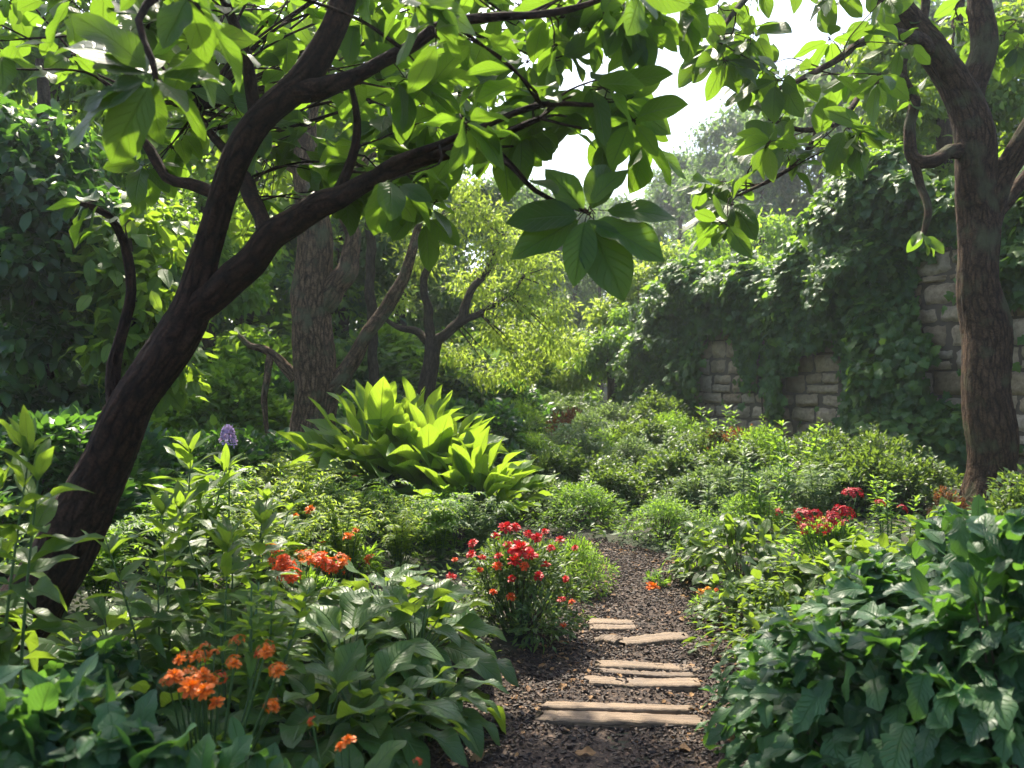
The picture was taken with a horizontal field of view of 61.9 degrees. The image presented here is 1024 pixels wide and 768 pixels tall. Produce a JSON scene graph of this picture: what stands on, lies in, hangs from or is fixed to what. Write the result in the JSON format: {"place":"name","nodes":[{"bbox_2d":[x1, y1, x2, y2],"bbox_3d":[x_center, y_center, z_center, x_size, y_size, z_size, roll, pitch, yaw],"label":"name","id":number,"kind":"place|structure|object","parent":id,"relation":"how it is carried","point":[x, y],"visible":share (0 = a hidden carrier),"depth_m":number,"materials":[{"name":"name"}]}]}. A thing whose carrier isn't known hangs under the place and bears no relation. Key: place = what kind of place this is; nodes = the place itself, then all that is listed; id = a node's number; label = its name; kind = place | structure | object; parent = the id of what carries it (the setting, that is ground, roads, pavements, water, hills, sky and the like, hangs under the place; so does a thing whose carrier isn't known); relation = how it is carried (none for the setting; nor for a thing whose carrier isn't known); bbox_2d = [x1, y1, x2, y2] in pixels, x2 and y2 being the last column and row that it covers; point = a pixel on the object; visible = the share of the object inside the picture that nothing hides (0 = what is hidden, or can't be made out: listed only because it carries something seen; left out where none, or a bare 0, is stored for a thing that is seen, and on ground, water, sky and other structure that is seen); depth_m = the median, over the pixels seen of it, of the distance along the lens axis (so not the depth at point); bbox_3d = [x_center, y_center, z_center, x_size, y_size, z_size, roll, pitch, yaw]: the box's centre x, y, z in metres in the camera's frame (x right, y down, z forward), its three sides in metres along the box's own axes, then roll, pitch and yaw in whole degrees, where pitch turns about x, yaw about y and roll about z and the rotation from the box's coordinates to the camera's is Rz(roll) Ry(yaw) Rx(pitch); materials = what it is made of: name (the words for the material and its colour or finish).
{"place":"outdoors","nodes":[
{"label":"outdoors","id":0,"kind":"place"},
{"bbox_2d":[269,640,479,767],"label":"broadleaf plant","id":1,"kind":"object","parent":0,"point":[394,658],"visible":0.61,"depth_m":3.26,"materials":[{"name":"green plant"}]},
{"bbox_2d":[0,381,1014,765],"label":"ground","id":2,"kind":"structure","parent":0,"point":[498,645],"depth_m":6.93,"materials":[{"name":"soil"}]},
{"bbox_2d":[0,404,106,691],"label":"lance leaf plant","id":3,"kind":"object","parent":2,"relation":"on","point":[14,599],"visible":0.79,"depth_m":3.13,"materials":[{"name":"plant"}]},
{"bbox_2d":[0,400,175,575],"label":"undergrowth bush","id":4,"kind":"object","parent":2,"relation":"on","point":[71,427],"visible":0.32,"depth_m":5.78,"materials":[{"name":"green plant"}]},
{"bbox_2d":[19,512,160,608],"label":"fern plant","id":5,"kind":"object","parent":2,"relation":"on","point":[103,586],"visible":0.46,"depth_m":5.00,"materials":[{"name":"green plant"}]},
{"bbox_2d":[0,652,182,767],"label":"leafy plant","id":6,"kind":"object","parent":2,"relation":"on","point":[32,734],"visible":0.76,"depth_m":2.26,"materials":[{"name":"green plant"}]},
{"bbox_2d":[0,58,188,428],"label":"broadleaf tree","id":7,"kind":"object","parent":2,"relation":"on","point":[42,169],"visible":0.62,"depth_m":7.40,"materials":[{"name":"green plant"}]},
{"bbox_2d":[6,631,201,726],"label":"leafy plant","id":8,"kind":"object","parent":2,"relation":"on","point":[111,648],"visible":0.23,"depth_m":3.30,"materials":[{"name":"green plant"}]},
{"bbox_2d":[0,0,211,375],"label":"broadleaf tree","id":9,"kind":"object","parent":2,"relation":"on","point":[72,89],"visible":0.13,"depth_m":10.32,"materials":[{"name":"green plant"}]},
{"bbox_2d":[15,592,204,683],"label":"broadleaf plant","id":10,"kind":"object","parent":2,"relation":"on","point":[99,606],"visible":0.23,"depth_m":3.86,"materials":[{"name":"green plant"}]},
{"bbox_2d":[8,421,219,552],"bbox_3d":[-3.295,0.839,7.000,2.117,1.180,1.929,0,0,31],"label":"undergrowth bush","id":11,"kind":"object","parent":2,"relation":"on","point":[151,450],"visible":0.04,"depth_m":6.81,"materials":[{"name":"green plant"}]},
{"bbox_2d":[55,191,218,418],"bbox_3d":[-3.299,-0.100,7.409,1.366,3.253,1.263,0,0,-15],"label":"sapling","id":12,"kind":"object","parent":2,"relation":"on","point":[103,271],"visible":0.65,"depth_m":7.29,"materials":[{"name":"green plant"}]},
{"bbox_2d":[38,689,252,767],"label":"leafy plant","id":13,"kind":"object","parent":2,"relation":"on","point":[137,738],"visible":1,"depth_m":2.17,"materials":[{"name":"green plant"}]},
{"bbox_2d":[117,666,239,736],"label":"broadleaf plant","id":14,"kind":"object","parent":2,"relation":"on","point":[170,725],"visible":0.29,"depth_m":3.23,"materials":[{"name":"green plant"}]},
{"bbox_2d":[80,485,277,720],"bbox_3d":[-1.425,1.031,3.661,0.754,1.156,0.636,0,0,6],"label":"lance leaf plant","id":15,"kind":"object","parent":2,"relation":"on","point":[162,619],"visible":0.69,"depth_m":3.70,"materials":[{"name":"plant"}]},
{"bbox_2d":[138,429,254,623],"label":"lance leaf plant","id":16,"kind":"object","parent":2,"relation":"on","point":[185,458],"visible":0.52,"depth_m":4.89,"materials":[{"name":"plant"}]},
{"bbox_2d":[128,480,299,683],"bbox_3d":[-1.464,1.029,4.152,0.913,1.074,0.600,0,0,26],"label":"lance leaf plant","id":17,"kind":"object","parent":2,"relation":"on","point":[264,518],"visible":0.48,"depth_m":4.17,"materials":[{"name":"plant"}]},
{"bbox_2d":[145,425,293,527],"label":"undergrowth bush","id":18,"kind":"object","parent":2,"relation":"on","point":[202,450],"visible":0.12,"depth_m":9.12,"materials":[{"name":"green plant"}]},
{"bbox_2d":[149,342,293,461],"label":"thicket bush","id":19,"kind":"object","parent":2,"relation":"on","point":[233,398],"visible":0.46,"depth_m":12.08,"materials":[{"name":"green plant"}]},
{"bbox_2d":[156,153,288,423],"bbox_3d":[-4.632,-1.154,13.436,1.750,5.063,2.487,0,0,27],"label":"broadleaf tree","id":20,"kind":"object","parent":2,"relation":"on","point":[238,306],"visible":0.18,"depth_m":13.35,"materials":[{"name":"green plant"}]},
{"bbox_2d":[159,634,287,763],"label":"orange flower plant","id":21,"kind":"object","parent":2,"relation":"on","point":[192,687],"visible":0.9,"depth_m":2.81,"materials":[{"name":"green plant"}]},
{"bbox_2d":[170,479,315,619],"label":"lance leaf plant","id":22,"kind":"object","parent":2,"relation":"on","point":[265,493],"visible":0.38,"depth_m":4.95,"materials":[{"name":"plant"}]},
{"bbox_2d":[147,65,364,338],"bbox_3d":[-6.330,-2.607,19.012,5.963,8.760,5.776,0,0,-40],"label":"woodland tree","id":23,"kind":"object","parent":2,"relation":"on","point":[276,316],"visible":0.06,"depth_m":18.70,"materials":[{"name":"green plant"}]},
{"bbox_2d":[164,475,347,565],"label":"fern plant","id":24,"kind":"object","parent":2,"relation":"on","point":[252,497],"visible":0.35,"depth_m":6.19,"materials":[{"name":"green plant"}]},
{"bbox_2d":[189,580,324,733],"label":"flowering plant","id":25,"kind":"object","parent":2,"relation":"on","point":[254,624],"visible":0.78,"depth_m":3.30,"materials":[{"name":"green plant"}]},
{"bbox_2d":[216,716,346,767],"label":"leafy plant","id":26,"kind":"object","parent":2,"relation":"on","point":[270,756],"visible":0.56,"depth_m":2.56,"materials":[{"name":"green plant"}]},
{"bbox_2d":[231,513,337,570],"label":"fern plant","id":27,"kind":"object","parent":2,"relation":"on","point":[298,537],"visible":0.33,"depth_m":5.62,"materials":[{"name":"green plant"}]},
{"bbox_2d":[160,0,432,502],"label":"rough bark tree","id":28,"kind":"object","parent":2,"relation":"on","point":[320,286],"visible":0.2,"depth_m":10.87,"materials":[{"name":"brown plant"}]},
{"bbox_2d":[260,543,351,626],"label":"orange flower plant","id":29,"kind":"object","parent":2,"relation":"on","point":[322,560],"visible":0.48,"depth_m":4.66,"materials":[{"name":"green plant"}]},
{"bbox_2d":[252,576,376,691],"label":"broadleaf plant","id":30,"kind":"object","parent":2,"relation":"on","point":[307,583],"visible":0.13,"depth_m":4.47,"materials":[{"name":"green plant"}]},
{"bbox_2d":[263,456,368,549],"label":"fern plant","id":31,"kind":"object","parent":2,"relation":"on","point":[318,492],"visible":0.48,"depth_m":6.72,"materials":[{"name":"green plant"}]},
{"bbox_2d":[220,639,426,767],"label":"broadleaf plant","id":32,"kind":"object","parent":2,"relation":"on","point":[347,656],"visible":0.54,"depth_m":3.23,"materials":[{"name":"green plant"}]},
{"bbox_2d":[253,105,423,341],"bbox_3d":[-4.232,-2.861,19.723,4.812,9.010,5.304,0,0,-3],"label":"woodland tree","id":33,"kind":"object","parent":2,"relation":"on","point":[385,249],"visible":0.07,"depth_m":19.22,"materials":[{"name":"green plant"}]},
{"bbox_2d":[255,587,444,739],"bbox_3d":[-0.729,1.263,3.927,1.001,0.634,0.930,0,0,31],"label":"broadleaf plant","id":34,"kind":"object","parent":2,"relation":"on","point":[325,623],"visible":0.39,"depth_m":3.91,"materials":[{"name":"green plant"}]},
{"bbox_2d":[301,490,398,584],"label":"fern plant","id":35,"kind":"object","parent":2,"relation":"on","point":[339,543],"visible":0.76,"depth_m":5.94,"materials":[{"name":"green plant"}]},
{"bbox_2d":[292,471,422,529],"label":"fern plant","id":36,"kind":"object","parent":2,"relation":"on","point":[369,494],"visible":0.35,"depth_m":7.09,"materials":[{"name":"green plant"}]},
{"bbox_2d":[0,0,718,652],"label":"leaning tree","id":37,"kind":"object","parent":2,"relation":"on","point":[206,48],"visible":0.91,"depth_m":3.94,"materials":[{"name":"green plant"}]},
{"bbox_2d":[267,376,463,528],"bbox_3d":[-1.277,0.752,8.788,2.022,1.651,2.216,0,0,1],"label":"giant leaf plant","id":38,"kind":"object","parent":2,"relation":"on","point":[377,400],"visible":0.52,"depth_m":8.42,"materials":[{"name":"plant"}]},
{"bbox_2d":[334,334,418,408],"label":"thicket bush","id":39,"kind":"object","parent":2,"relation":"on","point":[391,369],"visible":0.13,"depth_m":16.42,"materials":[{"name":"green plant"}]},
{"bbox_2d":[259,0,509,386],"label":"broadleaf tree","id":40,"kind":"object","parent":2,"relation":"on","point":[369,292],"visible":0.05,"depth_m":15.42,"materials":[{"name":"green plant"}]},
{"bbox_2d":[306,560,485,646],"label":"broadleaf plant","id":41,"kind":"object","parent":2,"relation":"on","point":[404,577],"visible":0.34,"depth_m":4.67,"materials":[{"name":"green plant"}]},
{"bbox_2d":[333,164,482,347],"bbox_3d":[-3.159,-2.620,21.814,4.652,8.447,5.249,0,0,19],"label":"woodland tree","id":42,"kind":"object","parent":2,"relation":"on","point":[443,299],"visible":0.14,"depth_m":21.84,"materials":[{"name":"green plant"}]},
{"bbox_2d":[346,308,474,404],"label":"thicket bush","id":43,"kind":"object","parent":2,"relation":"on","point":[414,357],"visible":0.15,"depth_m":17.44,"materials":[{"name":"green plant"}]},
{"bbox_2d":[354,494,472,566],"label":"fern plant","id":44,"kind":"object","parent":2,"relation":"on","point":[396,538],"visible":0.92,"depth_m":6.57,"materials":[{"name":"green plant"}]},
{"bbox_2d":[323,578,518,698],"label":"broadleaf plant","id":45,"kind":"object","parent":2,"relation":"on","point":[489,664],"visible":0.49,"depth_m":4.16,"materials":[{"name":"green plant"}]},
{"bbox_2d":[347,657,509,757],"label":"broadleaf plant","id":46,"kind":"object","parent":2,"relation":"on","point":[466,689],"visible":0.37,"depth_m":3.68,"materials":[{"name":"green plant"}]},
{"bbox_2d":[342,392,529,508],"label":"giant leaf plant","id":47,"kind":"object","parent":2,"relation":"on","point":[434,422],"visible":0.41,"depth_m":8.22,"materials":[{"name":"plant"}]},
{"bbox_2d":[388,491,496,559],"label":"fern plant","id":48,"kind":"object","parent":2,"relation":"on","point":[436,518],"visible":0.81,"depth_m":6.89,"materials":[{"name":"green plant"}]},
{"bbox_2d":[420,337,514,408],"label":"thicket bush","id":49,"kind":"object","parent":2,"relation":"on","point":[495,354],"visible":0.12,"depth_m":18.17,"materials":[{"name":"green plant"}]},
{"bbox_2d":[397,426,558,546],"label":"giant leaf plant","id":50,"kind":"object","parent":2,"relation":"on","point":[502,480],"visible":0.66,"depth_m":7.94,"materials":[{"name":"plant"}]},
{"bbox_2d":[359,169,598,403],"bbox_3d":[-0.663,-1.304,16.258,4.801,5.895,3.035,0,0,0],"label":"garden tree","id":51,"kind":"object","parent":2,"relation":"on","point":[431,340],"visible":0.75,"depth_m":16.11,"materials":[{"name":"green plant"}]},
{"bbox_2d":[424,394,538,466],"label":"undergrowth bush","id":52,"kind":"object","parent":2,"relation":"on","point":[499,424],"visible":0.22,"depth_m":12.37,"materials":[{"name":"green plant"}]},
{"bbox_2d":[416,171,549,336],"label":"woodland tree","id":53,"kind":"object","parent":2,"relation":"on","point":[496,197],"visible":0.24,"depth_m":24.36,"materials":[{"name":"green plant"}]},
{"bbox_2d":[452,494,520,561],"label":"perennial plant","id":54,"kind":"object","parent":2,"relation":"on","point":[486,524],"visible":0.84,"depth_m":6.97,"materials":[{"name":"green plant"}]},
{"bbox_2d":[459,378,560,437],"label":"undergrowth bush","id":55,"kind":"object","parent":2,"relation":"on","point":[528,393],"visible":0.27,"depth_m":17.45,"materials":[{"name":"green plant"}]},
{"bbox_2d":[0,423,1020,736],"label":"ground cover","id":56,"kind":"object","parent":2,"relation":"on","point":[470,561],"visible":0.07,"depth_m":7.51,"materials":[{"name":"green plant"}]},
{"bbox_2d":[439,521,595,653],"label":"red flower bush","id":57,"kind":"object","parent":2,"relation":"on","point":[522,558],"visible":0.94,"depth_m":5.11,"materials":[{"name":"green plant"}]},
{"bbox_2d":[522,439,593,505],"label":"shrub","id":58,"kind":"object","parent":2,"relation":"on","point":[551,462],"visible":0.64,"depth_m":10.25,"materials":[{"name":"green plant"}]},
{"bbox_2d":[514,473,637,529],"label":"shrub","id":59,"kind":"object","parent":2,"relation":"on","point":[575,502],"visible":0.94,"depth_m":9.04,"materials":[{"name":"green plant"}]},
{"bbox_2d":[543,525,619,600],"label":"shrub","id":60,"kind":"object","parent":2,"relation":"on","point":[585,559],"visible":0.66,"depth_m":6.43,"materials":[{"name":"green plant"}]},
{"bbox_2d":[570,302,635,412],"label":"garden tree","id":61,"kind":"object","parent":2,"relation":"on","point":[604,351],"visible":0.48,"depth_m":18.85,"materials":[{"name":"green plant"}]},
{"bbox_2d":[546,236,684,397],"bbox_3d":[2.939,-1.058,20.890,3.917,5.397,2.553,0,0,-22],"label":"broadleaf tree","id":62,"kind":"object","parent":2,"relation":"on","point":[648,271],"visible":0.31,"depth_m":20.82,"materials":[{"name":"green plant"}]},
{"bbox_2d":[578,454,656,511],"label":"shrub","id":63,"kind":"object","parent":2,"relation":"on","point":[622,481],"visible":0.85,"depth_m":9.64,"materials":[{"name":"green plant"}]},
{"bbox_2d":[607,487,723,549],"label":"shrub","id":64,"kind":"object","parent":2,"relation":"on","point":[673,510],"visible":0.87,"depth_m":8.19,"materials":[{"name":"green plant"}]},
{"bbox_2d":[622,439,708,502],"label":"shrub","id":65,"kind":"object","parent":2,"relation":"on","point":[664,463],"visible":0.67,"depth_m":9.97,"materials":[{"name":"green plant"}]},
{"bbox_2d":[635,148,698,251],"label":"woodland tree","id":66,"kind":"object","parent":2,"relation":"on","point":[663,186],"visible":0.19,"depth_m":54.34,"materials":[{"name":"green plant"}]},
{"bbox_2d":[675,98,755,257],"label":"woodland tree","id":67,"kind":"object","parent":2,"relation":"on","point":[732,124],"visible":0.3,"depth_m":49.62,"materials":[{"name":"green plant"}]},
{"bbox_2d":[667,456,776,518],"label":"shrub","id":68,"kind":"object","parent":2,"relation":"on","point":[729,471],"visible":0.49,"depth_m":9.08,"materials":[{"name":"green plant"}]},
{"bbox_2d":[683,568,771,635],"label":"bedding plant","id":69,"kind":"object","parent":2,"relation":"on","point":[728,595],"visible":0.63,"depth_m":5.57,"materials":[{"name":"green plant"}]},
{"bbox_2d":[694,433,772,488],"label":"shrub","id":70,"kind":"object","parent":2,"relation":"on","point":[721,453],"visible":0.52,"depth_m":10.19,"materials":[{"name":"green plant"}]},
{"bbox_2d":[694,621,796,731],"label":"leafy bush","id":71,"kind":"object","parent":2,"relation":"on","point":[750,645],"visible":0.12,"depth_m":3.97,"materials":[{"name":"green plant"}]},
{"bbox_2d":[686,484,806,535],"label":"shrub","id":72,"kind":"object","parent":2,"relation":"on","point":[744,499],"visible":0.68,"depth_m":8.11,"materials":[{"name":"green plant"}]},
{"bbox_2d":[682,579,814,663],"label":"leafy bush","id":73,"kind":"object","parent":2,"relation":"on","point":[780,597],"visible":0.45,"depth_m":4.89,"materials":[{"name":"green plant"}]},
{"bbox_2d":[713,110,820,254],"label":"woodland tree","id":74,"kind":"object","parent":2,"relation":"on","point":[767,192],"visible":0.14,"depth_m":37.19,"materials":[{"name":"green plant"}]},
{"bbox_2d":[748,208,796,272],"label":"woodland tree","id":75,"kind":"object","parent":2,"relation":"on","point":[773,234],"visible":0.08,"depth_m":23.55,"materials":[{"name":"green plant"}]},
{"bbox_2d":[723,545,844,621],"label":"bedding plant","id":76,"kind":"object","parent":2,"relation":"on","point":[796,584],"visible":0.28,"depth_m":5.53,"materials":[{"name":"green plant"}]},
{"bbox_2d":[702,638,898,767],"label":"lobed leaf bush","id":77,"kind":"object","parent":2,"relation":"on","point":[755,705],"visible":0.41,"depth_m":2.90,"materials":[{"name":"plant"}]},
{"bbox_2d":[774,462,852,526],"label":"perennial plant","id":78,"kind":"object","parent":2,"relation":"on","point":[814,496],"visible":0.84,"depth_m":7.95,"materials":[{"name":"green plant"}]},
{"bbox_2d":[717,556,928,740],"bbox_3d":[1.504,1.139,3.491,1.268,0.837,1.354,0,0,-22],"label":"lobed leaf bush","id":79,"kind":"object","parent":2,"relation":"on","point":[874,581],"visible":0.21,"depth_m":3.47,"materials":[{"name":"plant"}]},
{"bbox_2d":[772,487,907,570],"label":"crimson flower plant","id":80,"kind":"object","parent":2,"relation":"on","point":[826,531],"visible":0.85,"depth_m":6.53,"materials":[{"name":"green plant"}]},
{"bbox_2d":[677,0,1023,515],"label":"garden tree","id":81,"kind":"object","parent":2,"relation":"on","point":[989,187],"visible":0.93,"depth_m":7.83,"materials":[{"name":"green plant"}]},
{"bbox_2d":[771,17,930,270],"bbox_3d":[14.808,-6.799,35.383,9.018,16.429,7.791,0,0,-43],"label":"woodland tree","id":82,"kind":"object","parent":2,"relation":"on","point":[821,82],"visible":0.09,"depth_m":35.22,"materials":[{"name":"green plant"}]},
{"bbox_2d":[797,434,906,514],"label":"shrub","id":83,"kind":"object","parent":2,"relation":"on","point":[856,463],"visible":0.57,"depth_m":8.81,"materials":[{"name":"green plant"}]},
{"bbox_2d":[692,238,1023,477],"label":"stone wall","id":84,"kind":"structure","parent":2,"relation":"on","point":[810,387],"depth_m":12.96,"materials":[{"name":"stone"}]},
{"bbox_2d":[605,251,713,439],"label":"climbing ivy","id":85,"kind":"object","parent":84,"relation":"attached to","point":[658,348],"visible":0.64,"depth_m":16.38,"materials":[{"name":"green plant"}]},
{"bbox_2d":[674,217,836,435],"bbox_3d":[4.222,-0.549,14.071,1.340,4.195,3.977,0,0,-22],"label":"climbing ivy","id":86,"kind":"object","parent":84,"relation":"attached to","point":[753,303],"visible":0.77,"depth_m":13.90,"materials":[{"name":"green plant"}]},
{"bbox_2d":[795,141,959,468],"bbox_3d":[5.092,-0.875,11.673,1.565,4.867,2.875,0,0,-23],"label":"climbing ivy","id":87,"kind":"object","parent":84,"relation":"attached to","point":[860,274],"visible":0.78,"depth_m":11.46,"materials":[{"name":"green plant"}]},
{"bbox_2d":[929,149,1023,480],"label":"climbing ivy","id":88,"kind":"object","parent":84,"relation":"attached to","point":[1011,268],"visible":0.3,"depth_m":10.02,"materials":[{"name":"green plant"}]},
{"bbox_2d":[781,531,934,618],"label":"bedding plant","id":89,"kind":"object","parent":2,"relation":"on","point":[859,542],"visible":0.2,"depth_m":5.37,"materials":[{"name":"green plant"}]},
{"bbox_2d":[742,597,1023,767],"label":"lobed leaf bush","id":90,"kind":"object","parent":2,"relation":"on","point":[861,739],"visible":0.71,"depth_m":2.63,"materials":[{"name":"plant"}]},
{"bbox_2d":[835,498,970,624],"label":"leafy bush","id":91,"kind":"object","parent":2,"relation":"on","point":[881,554],"visible":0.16,"depth_m":4.64,"materials":[{"name":"green plant"}]},
{"bbox_2d":[843,447,964,514],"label":"shrub","id":92,"kind":"object","parent":2,"relation":"on","point":[915,478],"visible":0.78,"depth_m":8.47,"materials":[{"name":"green plant"}]},
{"bbox_2d":[838,494,1019,767],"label":"lobed leaf bush","id":93,"kind":"object","parent":2,"relation":"on","point":[936,546],"visible":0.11,"depth_m":3.52,"materials":[{"name":"plant"}]},
{"bbox_2d":[839,0,1023,180],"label":"broadleaf tree","id":94,"kind":"object","parent":2,"relation":"on","point":[933,124],"visible":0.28,"depth_m":12.86,"materials":[{"name":"green plant"}]},
{"bbox_2d":[852,507,1023,767],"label":"lobed leaf bush","id":95,"kind":"object","parent":2,"relation":"on","point":[983,560],"visible":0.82,"depth_m":2.54,"materials":[{"name":"plant"}]},
{"bbox_2d":[966,464,1023,519],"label":"shrub","id":96,"kind":"object","parent":2,"relation":"on","point":[997,499],"visible":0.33,"depth_m":6.45,"materials":[{"name":"green plant"}]},
{"bbox_2d":[3,0,1018,335],"label":"sky","id":97,"kind":"structure","parent":0,"point":[571,155],"materials":[{"name":"white"}]},
{"bbox_2d":[292,509,756,767],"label":"path","id":98,"kind":"structure","parent":0,"point":[598,758],"depth_m":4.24,"materials":[{"name":"wood"}]},
{"bbox_2d":[540,701,695,714],"bbox_3d":[0.510,1.581,4.132,0.759,0.058,0.095,0,0,5],"label":"plank","id":99,"kind":"object","parent":98,"relation":"on","point":[623,707],"visible":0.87,"depth_m":4.12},
{"bbox_2d":[535,710,705,728],"bbox_3d":[0.508,1.586,4.004,0.802,0.061,0.133,0,0,3],"label":"plank","id":100,"kind":"object","parent":98,"relation":"on","point":[595,719],"visible":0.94,"depth_m":3.98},
{"bbox_2d":[665,513,816,589],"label":"bedding plant","id":101,"kind":"object","parent":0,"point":[734,532],"visible":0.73,"depth_m":6.38,"materials":[{"name":"green plant"}]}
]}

